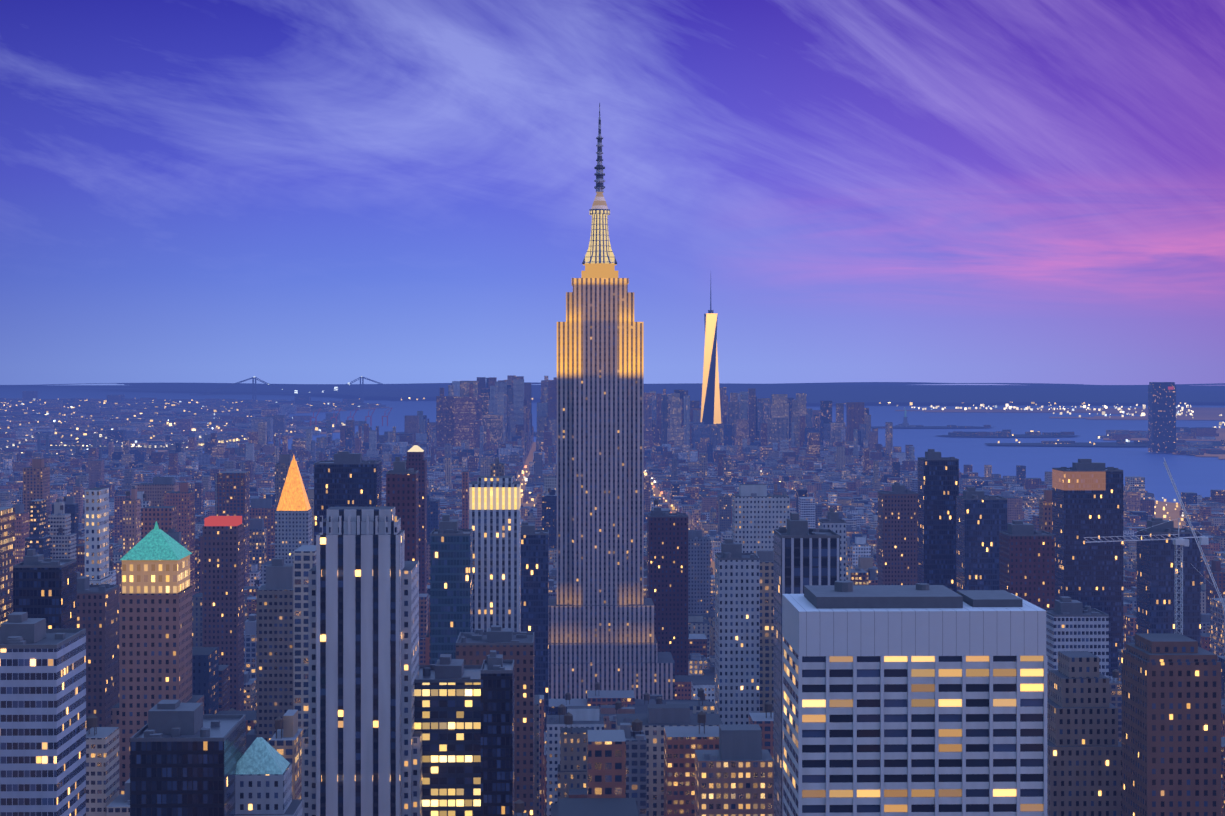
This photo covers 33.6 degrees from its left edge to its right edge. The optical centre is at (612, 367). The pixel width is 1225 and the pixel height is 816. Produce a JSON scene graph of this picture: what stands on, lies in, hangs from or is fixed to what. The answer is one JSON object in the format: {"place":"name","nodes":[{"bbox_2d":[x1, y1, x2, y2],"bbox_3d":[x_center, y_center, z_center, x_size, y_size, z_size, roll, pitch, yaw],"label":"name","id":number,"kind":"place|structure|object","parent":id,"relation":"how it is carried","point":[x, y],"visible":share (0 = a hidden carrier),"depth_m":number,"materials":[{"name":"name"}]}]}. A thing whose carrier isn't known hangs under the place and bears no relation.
{"place":"outdoors","nodes":[
{"label":"outdoors","id":0,"kind":"place"},
{"bbox_2d":[0,385,1224,502],"bbox_3d":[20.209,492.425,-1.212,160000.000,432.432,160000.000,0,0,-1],"label":"sea","id":1,"kind":"structure","parent":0,"point":[1203,476],"depth_m":9518.14,"materials":[{"name":"liquid"}]},
{"bbox_2d":[0,432,75,457],"bbox_3d":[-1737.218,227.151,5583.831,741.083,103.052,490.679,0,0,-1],"label":"bridge","id":2,"kind":"structure","parent":1,"relation":"on","point":[39,446],"depth_m":5444.44,"materials":[{"name":"metal"}]},
{"bbox_2d":[49,433,230,457],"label":"suspension bridge","id":3,"kind":"structure","parent":1,"relation":"on","point":[101,447],"depth_m":5987.26,"materials":[{"name":"metal"}]},
{"bbox_2d":[4,406,388,457],"bbox_3d":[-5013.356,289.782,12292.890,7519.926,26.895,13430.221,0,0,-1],"label":"brooklyn land","id":4,"kind":"structure","parent":1,"relation":"on","point":[246,436],"depth_m":8955.81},
{"bbox_2d":[0,391,385,457],"bbox_3d":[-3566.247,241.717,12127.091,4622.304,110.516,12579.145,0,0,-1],"label":"distant city lights","id":5,"kind":"object","parent":4,"relation":"on","point":[273,415],"visible":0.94,"depth_m":9949.93},
{"bbox_2d":[310,408,391,426],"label":"port cranes","id":6,"kind":"object","parent":4,"relation":"on","point":[350,416],"visible":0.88,"depth_m":9540.64},
{"bbox_2d":[0,382,1224,387],"bbox_3d":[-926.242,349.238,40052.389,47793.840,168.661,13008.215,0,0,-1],"label":"shore land","id":7,"kind":"structure","parent":0,"point":[196,385],"depth_m":37856.17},
{"bbox_2d":[0,376,1224,524],"bbox_3d":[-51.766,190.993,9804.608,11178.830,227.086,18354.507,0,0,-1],"label":"shoreline lights","id":8,"kind":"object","parent":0,"point":[936,407],"visible":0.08,"depth_m":11401.13},
{"bbox_2d":[0,0,1224,384],"label":"sky","id":9,"kind":"structure","parent":0,"point":[192,191],"materials":[{"name":"blue"}]},
{"bbox_2d":[72,383,1224,402],"bbox_3d":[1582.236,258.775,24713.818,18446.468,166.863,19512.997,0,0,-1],"label":"distant hills","id":10,"kind":"structure","parent":0,"point":[816,393],"depth_m":19011.76,"materials":[{"name":"blue"}]},
{"bbox_2d":[190,377,415,399],"bbox_3d":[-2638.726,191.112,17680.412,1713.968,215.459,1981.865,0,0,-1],"label":"suspension bridge","id":11,"kind":"structure","parent":10,"relation":"on","point":[360,392],"depth_m":17580.77,"materials":[{"name":"metal"}]},
{"bbox_2d":[382,442,1185,574],"bbox_3d":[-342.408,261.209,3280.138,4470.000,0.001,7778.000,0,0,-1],"label":"street","id":12,"kind":"structure","parent":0,"point":[1172,514],"depth_m":3833.79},
{"bbox_2d":[0,612,85,815],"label":"banded tower","id":13,"kind":"structure","parent":12,"relation":"on","point":[42,720],"depth_m":554.83,"materials":[{"name":"concrete"}]},
{"bbox_2d":[13,549,76,628],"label":"office building","id":14,"kind":"structure","parent":12,"relation":"on","point":[45,588],"depth_m":892.74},
{"bbox_2d":[77,572,118,728],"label":"tower","id":15,"kind":"structure","parent":12,"relation":"on","point":[98,613],"depth_m":992.70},
{"bbox_2d":[111,521,203,793],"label":"green pyramid tower","id":16,"kind":"structure","parent":12,"relation":"on","point":[155,631],"depth_m":844.17,"materials":[{"name":"brick"}]},
{"bbox_2d":[130,700,245,815],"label":"dark flat block","id":17,"kind":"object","parent":12,"relation":"on","point":[185,758],"visible":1,"depth_m":595.64,"materials":[{"name":"black glass"}]},
{"bbox_2d":[203,516,243,710],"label":"building","id":18,"kind":"structure","parent":12,"relation":"on","point":[223,583],"depth_m":1292.89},
{"bbox_2d":[235,737,302,815],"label":"building","id":19,"kind":"structure","parent":12,"relation":"on","point":[263,781],"depth_m":616.12,"materials":[{"name":"stone"}]},
{"bbox_2d":[261,455,311,583],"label":"tower","id":20,"kind":"structure","parent":12,"relation":"on","point":[293,521],"depth_m":1892.01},
{"bbox_2d":[314,451,381,544],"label":"office building","id":21,"kind":"structure","parent":12,"relation":"on","point":[345,479],"depth_m":1494.16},
{"bbox_2d":[302,507,421,815],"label":"skyscraper","id":22,"kind":"structure","parent":12,"relation":"on","point":[361,747],"depth_m":696.08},
{"bbox_2d":[386,457,418,560],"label":"high-rise building","id":23,"kind":"structure","parent":12,"relation":"on","point":[402,490],"depth_m":1145.91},
{"bbox_2d":[404,445,426,593],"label":"building","id":24,"kind":"structure","parent":12,"relation":"on","point":[415,460],"depth_m":1695.06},
{"bbox_2d":[414,654,481,815],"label":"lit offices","id":25,"kind":"structure","parent":12,"relation":"on","point":[447,705],"depth_m":717.19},
{"bbox_2d":[430,514,472,663],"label":"teal glass tower","id":26,"kind":"structure","parent":12,"relation":"on","point":[451,581],"depth_m":996.72,"materials":[{"name":"teal glass"}]},
{"bbox_2d":[456,625,533,815],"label":"brown brick block","id":27,"kind":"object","parent":12,"relation":"on","point":[475,647],"visible":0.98,"depth_m":847.68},
{"bbox_2d":[469,476,520,631],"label":"building","id":28,"kind":"structure","parent":12,"relation":"on","point":[495,513],"depth_m":1047.20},
{"bbox_2d":[481,650,513,815],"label":"skyscraper","id":29,"kind":"structure","parent":12,"relation":"on","point":[497,734],"depth_m":687.59,"materials":[{"name":"glass"}]},
{"bbox_2d":[521,522,548,731],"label":"tower","id":30,"kind":"structure","parent":12,"relation":"on","point":[534,581],"depth_m":1247.59,"materials":[{"name":"blue glass"}]},
{"bbox_2d":[549,103,674,699],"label":"skyscraper","id":31,"kind":"structure","parent":12,"relation":"on","point":[601,619],"depth_m":1374.53,"materials":[{"name":"grey stone"}]},
{"bbox_2d":[0,375,1224,815],"bbox_3d":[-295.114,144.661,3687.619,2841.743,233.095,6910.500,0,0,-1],"label":"city buildings","id":32,"kind":"structure","parent":12,"relation":"on","point":[598,757],"depth_m":2102.37,"materials":[{"name":"grey concrete"}]},
{"bbox_2d":[40,472,1118,815],"bbox_3d":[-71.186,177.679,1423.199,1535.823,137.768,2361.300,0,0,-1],"label":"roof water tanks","id":33,"kind":"object","parent":32,"relation":"on","point":[518,804],"visible":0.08,"depth_m":928.32,"materials":[{"name":"brown wood"}]},
{"bbox_2d":[647,507,687,674],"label":"tower","id":34,"kind":"structure","parent":12,"relation":"on","point":[667,562],"depth_m":1499.78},
{"bbox_2d":[700,287,720,423],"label":"skyscraper","id":35,"kind":"structure","parent":12,"relation":"on","point":[710,409],"depth_m":5888.65,"materials":[{"name":"yellow glass"}]},
{"bbox_2d":[715,538,759,723],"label":"tower","id":36,"kind":"structure","parent":12,"relation":"on","point":[737,635],"depth_m":1000.10,"materials":[{"name":"concrete"}]},
{"bbox_2d":[774,512,839,815],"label":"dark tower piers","id":37,"kind":"structure","parent":12,"relation":"on","point":[804,555],"depth_m":800.57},
{"bbox_2d":[818,508,845,580],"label":"tower","id":38,"kind":"structure","parent":12,"relation":"on","point":[834,523],"depth_m":1302.17,"materials":[{"name":"stone"}]},
{"bbox_2d":[878,482,917,584],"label":"tower","id":39,"kind":"structure","parent":12,"relation":"on","point":[898,534],"depth_m":1704.56,"materials":[{"name":"grey concrete"}]},
{"bbox_2d":[782,581,1046,815],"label":"office building","id":40,"kind":"structure","parent":12,"relation":"on","point":[921,699],"depth_m":520.21,"materials":[{"name":"white concrete"}]},
{"bbox_2d":[918,449,958,591],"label":"dark tower","id":41,"kind":"structure","parent":12,"relation":"on","point":[938,483],"depth_m":1604.96,"materials":[{"name":"blue glass"}]},
{"bbox_2d":[956,487,1006,592],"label":"high-rise building","id":42,"kind":"structure","parent":12,"relation":"on","point":[981,520],"depth_m":1404.87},
{"bbox_2d":[999,520,1054,607],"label":"tower","id":43,"kind":"structure","parent":12,"relation":"on","point":[1026,561],"depth_m":1254.92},
{"bbox_2d":[1042,596,1108,677],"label":"white office block","id":44,"kind":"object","parent":12,"relation":"on","point":[1073,625],"visible":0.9,"depth_m":1104.85,"materials":[{"name":"concrete"}]},
{"bbox_2d":[1047,651,1121,815],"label":"high-rise building","id":45,"kind":"structure","parent":12,"relation":"on","point":[1084,761],"depth_m":704.23,"materials":[{"name":"grey concrete"}]},
{"bbox_2d":[1052,459,1122,675],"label":"skyscraper","id":46,"kind":"structure","parent":12,"relation":"on","point":[1087,497],"depth_m":1507.34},
{"bbox_2d":[1084,518,1208,634],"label":"tower crane","id":47,"kind":"object","parent":12,"relation":"on","point":[1180,541],"visible":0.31,"depth_m":685.94,"materials":[{"name":"white paint"}]},
{"bbox_2d":[1137,518,1200,647],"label":"tower","id":48,"kind":"structure","parent":12,"relation":"on","point":[1156,587],"depth_m":1257.06,"materials":[{"name":"blue glass"}]},
{"bbox_2d":[1122,633,1220,815],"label":"apartment building","id":49,"kind":"structure","parent":12,"relation":"on","point":[1171,724],"depth_m":652.98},
{"bbox_2d":[1163,458,1224,630],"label":"tower crane","id":50,"kind":"object","parent":12,"relation":"on","point":[1194,534],"visible":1,"depth_m":646.41,"materials":[{"name":"white paint"}]},
{"bbox_2d":[871,426,991,427],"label":"island","id":51,"kind":"structure","parent":0,"point":[932,427],"depth_m":9361.33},
{"bbox_2d":[896,408,914,426],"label":"statue of liberty","id":52,"kind":"object","parent":51,"relation":"on","point":[905,423],"visible":1,"depth_m":9400.62,"materials":[{"name":"metal"}]},
{"bbox_2d":[936,434,1078,436],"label":"island","id":53,"kind":"structure","parent":0,"point":[1019,435],"depth_m":8104.36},
{"bbox_2d":[404,424,1224,444],"bbox_3d":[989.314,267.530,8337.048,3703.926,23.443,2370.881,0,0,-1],"label":"island buildings","id":54,"kind":"structure","parent":53,"relation":"on","point":[1004,433],"depth_m":8149.34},
{"bbox_2d":[895,407,1224,458],"bbox_3d":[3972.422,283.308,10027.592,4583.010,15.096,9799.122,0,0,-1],"label":"shoreline lights","id":55,"kind":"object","parent":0,"point":[1201,413],"depth_m":12780.28},
{"bbox_2d":[1097,427,1224,454],"bbox_3d":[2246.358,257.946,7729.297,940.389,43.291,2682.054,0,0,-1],"label":"island","id":56,"kind":"structure","parent":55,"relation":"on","point":[1198,448],"depth_m":7837.01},
{"bbox_2d":[1148,382,1175,452],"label":"skyscraper","id":57,"kind":"structure","parent":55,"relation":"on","point":[1161,417],"depth_m":6569.49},
{"bbox_2d":[985,442,1224,445],"bbox_3d":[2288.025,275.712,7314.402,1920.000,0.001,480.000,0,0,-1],"label":"terminal piers","id":58,"kind":"structure","parent":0,"point":[1103,444],"depth_m":7238.65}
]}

